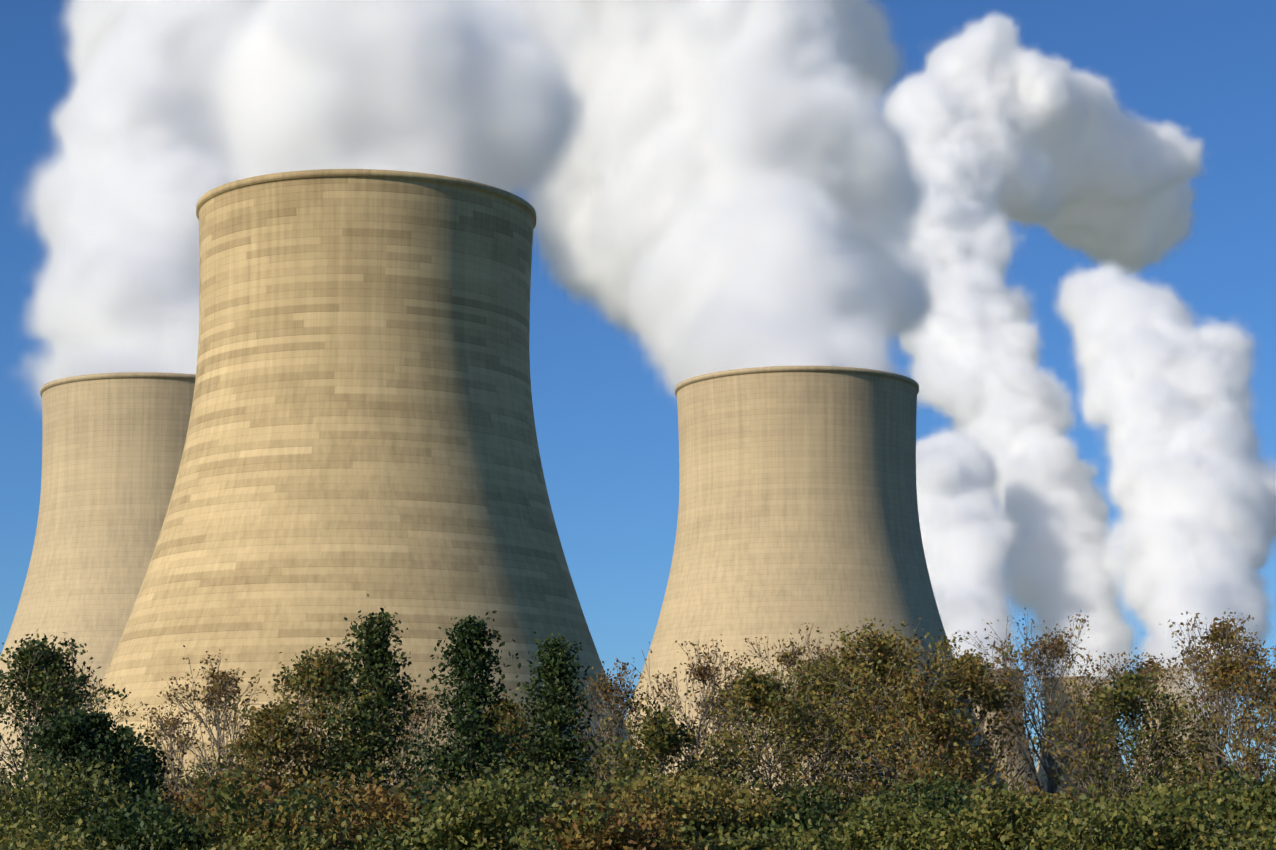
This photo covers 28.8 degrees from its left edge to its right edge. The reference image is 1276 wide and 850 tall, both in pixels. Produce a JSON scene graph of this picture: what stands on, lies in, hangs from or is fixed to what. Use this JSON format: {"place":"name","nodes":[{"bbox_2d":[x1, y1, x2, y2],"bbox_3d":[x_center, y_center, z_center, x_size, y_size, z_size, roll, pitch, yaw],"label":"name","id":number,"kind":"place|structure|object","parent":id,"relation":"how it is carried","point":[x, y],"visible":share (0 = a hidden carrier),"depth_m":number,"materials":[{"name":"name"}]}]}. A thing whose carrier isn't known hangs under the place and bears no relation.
{"place":"outdoors","nodes":[
{"label":"outdoors","id":0,"kind":"place"},
{"bbox_2d":[0,0,1275,820],"label":"sky","id":1,"kind":"structure","parent":0,"point":[1055,220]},
{"label":"ground","id":2,"kind":"structure","parent":0,"visible":0},
{"bbox_2d":[0,771,37,835],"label":"shrub","id":3,"kind":"object","parent":2,"relation":"on","point":[15,786],"visible":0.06,"depth_m":72.23,"materials":[{"name":"green plant"}]},
{"bbox_2d":[0,794,93,844],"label":"shrub","id":4,"kind":"object","parent":2,"relation":"on","point":[11,818],"visible":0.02,"depth_m":49.98,"materials":[{"name":"green plant"}]},
{"bbox_2d":[0,815,114,849],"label":"shrub","id":5,"kind":"object","parent":2,"relation":"on","point":[25,842],"visible":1,"depth_m":43.36,"materials":[{"name":"green plant"}]},
{"bbox_2d":[0,630,128,822],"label":"tree","id":6,"kind":"object","parent":2,"relation":"on","point":[38,669],"visible":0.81,"depth_m":59.12,"materials":[{"name":"green plant"}]},
{"bbox_2d":[0,665,146,814],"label":"tree","id":7,"kind":"object","parent":2,"relation":"on","point":[92,708],"visible":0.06,"depth_m":65.33,"materials":[{"name":"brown plant"}]},
{"bbox_2d":[33,818,133,849],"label":"shrub","id":8,"kind":"object","parent":2,"relation":"on","point":[75,837],"visible":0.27,"depth_m":45.47,"materials":[{"name":"green plant"}]},
{"bbox_2d":[8,702,162,820],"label":"tree","id":9,"kind":"object","parent":2,"relation":"on","point":[92,737],"visible":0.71,"depth_m":53.73,"materials":[{"name":"green plant"}]},
{"bbox_2d":[0,745,174,845],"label":"shrub","id":10,"kind":"object","parent":2,"relation":"on","point":[54,796],"visible":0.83,"depth_m":47.93,"materials":[{"name":"green plant"}]},
{"bbox_2d":[0,372,195,798],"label":"cooling tower","id":11,"kind":"structure","parent":2,"relation":"on","point":[112,450],"depth_m":602.20,"materials":[{"name":"concrete"}]},
{"bbox_2d":[36,795,229,849],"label":"shrub","id":12,"kind":"object","parent":2,"relation":"on","point":[170,831],"visible":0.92,"depth_m":45.16,"materials":[{"name":"green plant"}]},
{"bbox_2d":[66,785,220,826],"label":"shrub","id":13,"kind":"object","parent":2,"relation":"on","point":[146,795],"visible":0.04,"depth_m":50.96,"materials":[{"name":"green plant"}]},
{"bbox_2d":[114,736,185,801],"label":"tree","id":14,"kind":"object","parent":2,"relation":"on","point":[157,765],"visible":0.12,"depth_m":57.08,"materials":[{"name":"brown plant"}]},
{"bbox_2d":[126,699,212,811],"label":"tree","id":15,"kind":"object","parent":2,"relation":"on","point":[173,727],"visible":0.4,"depth_m":68.95,"materials":[{"name":"brown plant"}]},
{"bbox_2d":[77,754,261,819],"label":"shrub","id":16,"kind":"object","parent":2,"relation":"on","point":[196,773],"visible":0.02,"depth_m":72.23,"materials":[{"name":"green plant"}]},
{"bbox_2d":[145,645,267,796],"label":"tree","id":17,"kind":"object","parent":2,"relation":"on","point":[221,688],"visible":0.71,"depth_m":65.32,"materials":[{"name":"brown plant"}]},
{"bbox_2d":[94,764,364,849],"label":"shrub","id":18,"kind":"object","parent":2,"relation":"on","point":[228,808],"visible":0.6,"depth_m":44.75,"materials":[{"name":"green plant"}]},
{"bbox_2d":[157,771,338,833],"bbox_3d":[-8.026,9.281,52.900,4.952,3.776,6.410,-3,-10,19],"label":"shrub","id":19,"kind":"object","parent":2,"relation":"on","point":[191,805],"visible":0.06,"depth_m":52.33,"materials":[{"name":"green plant"}]},
{"bbox_2d":[180,821,345,849],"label":"shrub","id":20,"kind":"object","parent":2,"relation":"on","point":[248,842],"visible":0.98,"depth_m":43.40,"materials":[{"name":"green plant"}]},
{"bbox_2d":[164,765,363,847],"bbox_3d":[-7.324,8.619,50.441,4.772,3.404,5.175,0,-10,-1],"label":"shrub","id":21,"kind":"object","parent":2,"relation":"on","point":[213,810],"visible":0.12,"depth_m":50.55,"materials":[{"name":"green plant"}]},
{"bbox_2d":[201,693,342,801],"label":"tree","id":22,"kind":"object","parent":2,"relation":"on","point":[271,736],"visible":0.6,"depth_m":58.84,"materials":[{"name":"green plant"}]},
{"bbox_2d":[218,638,416,798],"bbox_3d":[-8.063,8.726,61.531,4.675,6.926,4.722,9,-13,-43],"label":"tree","id":23,"kind":"object","parent":2,"relation":"on","point":[308,677],"visible":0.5,"depth_m":61.30,"materials":[{"name":"green plant"}]},
{"bbox_2d":[223,771,431,849],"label":"shrub","id":24,"kind":"object","parent":2,"relation":"on","point":[376,810],"visible":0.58,"depth_m":46.66,"materials":[{"name":"green plant"}]},
{"bbox_2d":[206,770,456,846],"bbox_3d":[-6.329,8.773,50.506,6.766,3.443,5.822,0,-10,-1],"label":"shrub","id":25,"kind":"object","parent":2,"relation":"on","point":[420,802],"visible":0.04,"depth_m":49.71,"materials":[{"name":"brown plant"}]},
{"bbox_2d":[65,169,641,796],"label":"cooling tower","id":26,"kind":"structure","parent":2,"relation":"on","point":[361,423],"depth_m":417.32,"materials":[{"name":"concrete"}]},
{"bbox_2d":[290,594,450,827],"bbox_3d":[-6.251,7.808,58.960,4.397,7.692,4.625,-4,-10,22],"label":"tree","id":27,"kind":"object","parent":2,"relation":"on","point":[373,651],"visible":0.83,"depth_m":59.36,"materials":[{"name":"green plant"}]},
{"bbox_2d":[345,672,455,805],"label":"tree","id":28,"kind":"object","parent":2,"relation":"on","point":[418,716],"visible":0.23,"depth_m":67.48,"materials":[{"name":"brown plant"}]},
{"bbox_2d":[326,809,512,849],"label":"shrub","id":29,"kind":"object","parent":2,"relation":"on","point":[379,840],"visible":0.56,"depth_m":43.70,"materials":[{"name":"green plant"}]},
{"bbox_2d":[382,767,486,805],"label":"shrub","id":30,"kind":"object","parent":2,"relation":"on","point":[419,783],"visible":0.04,"depth_m":73.41,"materials":[{"name":"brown plant"}]},
{"bbox_2d":[381,611,549,810],"bbox_3d":[-4.052,7.828,57.258,4.007,7.082,3.779,8,-12,-40],"label":"tree","id":31,"kind":"object","parent":2,"relation":"on","point":[468,651],"visible":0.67,"depth_m":57.29,"materials":[{"name":"green plant"}]},
{"bbox_2d":[362,756,593,829],"bbox_3d":[-3.509,8.746,51.880,6.285,3.650,6.731,0,-10,-1],"label":"shrub","id":32,"kind":"object","parent":2,"relation":"on","point":[526,776],"visible":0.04,"depth_m":51.86,"materials":[{"name":"green plant"}]},
{"bbox_2d":[346,767,643,849],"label":"shrub","id":33,"kind":"object","parent":2,"relation":"on","point":[482,824],"visible":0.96,"depth_m":43.09,"materials":[{"name":"green plant"}]},
{"bbox_2d":[436,692,596,810],"bbox_3d":[-3.171,9.871,65.125,3.710,5.851,4.122,-6,-11,31],"label":"shrub","id":34,"kind":"object","parent":2,"relation":"on","point":[507,711],"visible":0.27,"depth_m":64.87,"materials":[{"name":"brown plant"}]},
{"bbox_2d":[440,755,671,800],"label":"shrub","id":35,"kind":"object","parent":2,"relation":"on","point":[594,771],"depth_m":74.41,"materials":[{"name":"green plant"}]},
{"bbox_2d":[489,631,625,810],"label":"tree","id":36,"kind":"object","parent":2,"relation":"on","point":[557,666],"visible":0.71,"depth_m":61.26,"materials":[{"name":"green plant"}]},
{"bbox_2d":[491,803,661,847],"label":"shrub","id":37,"kind":"object","parent":2,"relation":"on","point":[529,829],"visible":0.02,"depth_m":46.46,"materials":[{"name":"green plant"}]},
{"bbox_2d":[564,658,663,798],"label":"tree","id":38,"kind":"object","parent":2,"relation":"on","point":[602,690],"visible":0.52,"depth_m":65.40,"materials":[{"name":"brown plant"}]},
{"bbox_2d":[516,785,729,849],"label":"shrub","id":39,"kind":"object","parent":2,"relation":"on","point":[636,839],"visible":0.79,"depth_m":43.73,"materials":[{"name":"green plant"}]},
{"bbox_2d":[512,766,760,842],"bbox_3d":[-0.287,8.843,49.476,6.440,4.040,5.349,-6,-11,33],"label":"shrub","id":40,"kind":"object","parent":2,"relation":"on","point":[599,783],"visible":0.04,"depth_m":49.04,"materials":[{"name":"green plant"}]},
{"bbox_2d":[583,695,730,810],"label":"tree","id":41,"kind":"object","parent":2,"relation":"on","point":[660,737],"visible":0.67,"depth_m":57.10,"materials":[{"name":"green plant"}]},
{"bbox_2d":[591,634,759,781],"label":"tree","id":42,"kind":"object","parent":2,"relation":"on","point":[706,674],"visible":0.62,"depth_m":63.33,"materials":[{"name":"brown plant"}]},
{"bbox_2d":[646,819,761,849],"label":"shrub","id":43,"kind":"object","parent":2,"relation":"on","point":[692,841],"visible":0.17,"depth_m":45.78,"materials":[{"name":"green plant"}]},
{"bbox_2d":[603,763,807,842],"bbox_3d":[1.032,8.409,49.365,4.719,3.468,7.209,0,-10,-1],"label":"shrub","id":44,"kind":"object","parent":2,"relation":"on","point":[715,796],"visible":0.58,"depth_m":48.44,"materials":[{"name":"green plant"}]},
{"bbox_2d":[654,669,795,792],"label":"tree","id":45,"kind":"object","parent":2,"relation":"on","point":[715,719],"visible":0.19,"depth_m":67.21,"materials":[{"name":"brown plant"}]},
{"bbox_2d":[665,819,817,849],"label":"shrub","id":46,"kind":"object","parent":2,"relation":"on","point":[719,840],"visible":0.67,"depth_m":45.41,"materials":[{"name":"green plant"}]},
{"bbox_2d":[686,800,852,849],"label":"shrub","id":47,"kind":"object","parent":2,"relation":"on","point":[803,822],"visible":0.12,"depth_m":48.64,"materials":[{"name":"green plant"}]},
{"bbox_2d":[707,777,853,840],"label":"shrub","id":48,"kind":"object","parent":2,"relation":"on","point":[805,797],"visible":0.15,"depth_m":49.98,"materials":[{"name":"green plant"}]},
{"bbox_2d":[728,623,854,810],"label":"tree","id":49,"kind":"object","parent":2,"relation":"on","point":[794,654],"visible":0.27,"depth_m":69.14,"materials":[{"name":"brown plant"}]},
{"bbox_2d":[680,646,908,819],"bbox_3d":[3.744,8.547,59.384,5.586,6.563,4.970,0,-10,-1],"label":"tree","id":50,"kind":"object","parent":2,"relation":"on","point":[763,691],"visible":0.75,"depth_m":59.62,"materials":[{"name":"green plant"}]},
{"bbox_2d":[729,797,901,849],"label":"shrub","id":51,"kind":"object","parent":2,"relation":"on","point":[827,843],"visible":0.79,"depth_m":45.30,"materials":[{"name":"green plant"}]},
{"bbox_2d":[625,366,1008,808],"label":"cooling tower","id":52,"kind":"structure","parent":2,"relation":"on","point":[798,506],"depth_m":594.54,"materials":[{"name":"concrete"}]},
{"bbox_2d":[778,636,868,829],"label":"tree","id":53,"kind":"object","parent":2,"relation":"on","point":[812,659],"visible":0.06,"depth_m":70.91,"materials":[{"name":"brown plant"}]},
{"bbox_2d":[748,652,915,830],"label":"tree","id":54,"kind":"object","parent":2,"relation":"on","point":[828,780],"visible":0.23,"depth_m":65.07,"materials":[{"name":"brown plant"}]},
{"bbox_2d":[776,618,980,821],"bbox_3d":[5.927,8.448,61.508,4.122,7.468,5.832,7,-12,-36],"label":"tree","id":55,"kind":"object","parent":2,"relation":"on","point":[880,663],"visible":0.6,"depth_m":61.28,"materials":[{"name":"green plant"}]},
{"bbox_2d":[831,783,933,848],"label":"shrub","id":56,"kind":"object","parent":2,"relation":"on","point":[873,805],"visible":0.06,"depth_m":48.97,"materials":[{"name":"green plant"}]},
{"bbox_2d":[845,820,938,849],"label":"shrub","id":57,"kind":"object","parent":2,"relation":"on","point":[898,844],"visible":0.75,"depth_m":44.83,"materials":[{"name":"green plant"}]},
{"bbox_2d":[840,618,969,802],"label":"tree","id":58,"kind":"object","parent":2,"relation":"on","point":[908,679],"visible":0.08,"depth_m":69.81,"materials":[{"name":"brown plant"}]},
{"bbox_2d":[822,764,1001,805],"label":"shrub","id":59,"kind":"object","parent":2,"relation":"on","point":[907,779],"depth_m":76.12,"materials":[{"name":"green plant"}]},
{"bbox_2d":[830,660,1021,808],"bbox_3d":[6.566,8.403,56.967,4.216,6.049,4.204,0,-10,-1],"label":"tree","id":60,"kind":"object","parent":2,"relation":"on","point":[932,725],"visible":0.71,"depth_m":57.28,"materials":[{"name":"green plant"}]},
{"bbox_2d":[862,632,1031,808],"bbox_3d":[7.891,8.945,63.830,4.151,7.256,5.716,-9,-13,43],"label":"tree","id":61,"kind":"object","parent":2,"relation":"on","point":[991,698],"visible":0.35,"depth_m":63.57,"materials":[{"name":"brown plant"}]},
{"bbox_2d":[839,792,1072,849],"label":"shrub","id":62,"kind":"object","parent":2,"relation":"on","point":[915,820],"visible":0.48,"depth_m":45.52,"materials":[{"name":"green plant"}]},
{"bbox_2d":[858,768,1053,838],"bbox_3d":[6.514,8.912,50.447,4.752,3.853,6.656,0,-10,-1],"label":"shrub","id":63,"kind":"object","parent":2,"relation":"on","point":[934,796],"visible":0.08,"depth_m":50.60,"materials":[{"name":"green plant"}]},
{"bbox_2d":[939,645,1065,795],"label":"tree","id":64,"kind":"object","parent":2,"relation":"on","point":[993,750],"visible":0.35,"depth_m":67.32,"materials":[{"name":"green plant"}]},
{"bbox_2d":[969,669,1044,797],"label":"cooling tower","id":65,"kind":"structure","parent":2,"relation":"on","point":[1027,753],"depth_m":1473.75,"materials":[{"name":"concrete"}]},
{"bbox_2d":[922,778,1117,849],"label":"shrub","id":66,"kind":"object","parent":2,"relation":"on","point":[999,825],"visible":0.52,"depth_m":44.35,"materials":[{"name":"green plant"}]},
{"bbox_2d":[936,772,1135,816],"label":"shrub","id":67,"kind":"object","parent":2,"relation":"on","point":[1036,788],"visible":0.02,"depth_m":50.74,"materials":[{"name":"green plant"}]},
{"bbox_2d":[960,608,1124,814],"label":"tree","id":68,"kind":"object","parent":2,"relation":"on","point":[1059,648],"visible":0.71,"depth_m":65.57,"materials":[{"name":"brown plant"}]},
{"bbox_2d":[1036,676,1123,802],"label":"cooling tower","id":69,"kind":"structure","parent":2,"relation":"on","point":[1040,770],"depth_m":1538.57,"materials":[{"name":"concrete"}]},
{"bbox_2d":[1026,662,1153,806],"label":"tree","id":70,"kind":"object","parent":2,"relation":"on","point":[1067,735],"visible":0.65,"depth_m":59.77,"materials":[{"name":"brown plant"}]},
{"bbox_2d":[1056,776,1202,805],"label":"shrub","id":71,"kind":"object","parent":2,"relation":"on","point":[1067,788],"depth_m":70.44,"materials":[{"name":"green plant"}]},
{"bbox_2d":[984,780,1275,849],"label":"shrub","id":72,"kind":"object","parent":2,"relation":"on","point":[1130,832],"visible":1,"depth_m":42.72,"materials":[{"name":"green plant"}]},
{"bbox_2d":[1106,782,1165,815],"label":"shrub","id":73,"kind":"object","parent":2,"relation":"on","point":[1140,796],"depth_m":53.29,"materials":[{"name":"green plant"}]},
{"bbox_2d":[1050,664,1237,807],"bbox_3d":[12.285,8.782,59.330,4.564,6.085,4.157,-6,-11,32],"label":"tree","id":74,"kind":"object","parent":2,"relation":"on","point":[1132,687],"visible":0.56,"depth_m":59.12,"materials":[{"name":"green plant"}]},
{"bbox_2d":[1069,647,1227,805],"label":"tree","id":75,"kind":"object","parent":2,"relation":"on","point":[1153,667],"visible":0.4,"depth_m":67.74,"materials":[{"name":"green plant"}]},
{"bbox_2d":[1106,775,1233,816],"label":"shrub","id":76,"kind":"object","parent":2,"relation":"on","point":[1143,787],"depth_m":51.36,"materials":[{"name":"green plant"}]},
{"bbox_2d":[1128,667,1232,790],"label":"cooling tower","id":77,"kind":"structure","parent":2,"relation":"on","point":[1177,692],"depth_m":1460.36,"materials":[{"name":"concrete"}]},
{"bbox_2d":[1119,767,1275,843],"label":"shrub","id":78,"kind":"object","parent":2,"relation":"on","point":[1199,788],"visible":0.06,"depth_m":47.08,"materials":[{"name":"green plant"}]},
{"bbox_2d":[1147,765,1275,848],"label":"shrub","id":79,"kind":"object","parent":2,"relation":"on","point":[1268,786],"visible":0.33,"depth_m":46.48,"materials":[{"name":"green plant"}]},
{"bbox_2d":[1149,608,1275,795],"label":"tree","id":80,"kind":"object","parent":2,"relation":"on","point":[1215,630],"visible":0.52,"depth_m":63.65,"materials":[{"name":"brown plant"}]},
{"bbox_2d":[1159,628,1275,793],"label":"tree","id":81,"kind":"object","parent":2,"relation":"on","point":[1227,673],"visible":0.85,"depth_m":58.08,"materials":[{"name":"brown plant"}]},
{"bbox_2d":[1184,664,1275,793],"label":"tree","id":82,"kind":"object","parent":2,"relation":"on","point":[1257,735],"visible":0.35,"depth_m":62.26,"materials":[{"name":"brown plant"}]},
{"bbox_2d":[1203,760,1270,800],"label":"shrub","id":83,"kind":"object","parent":2,"relation":"on","point":[1234,775],"visible":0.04,"depth_m":54.02,"materials":[{"name":"green plant"}]}
]}

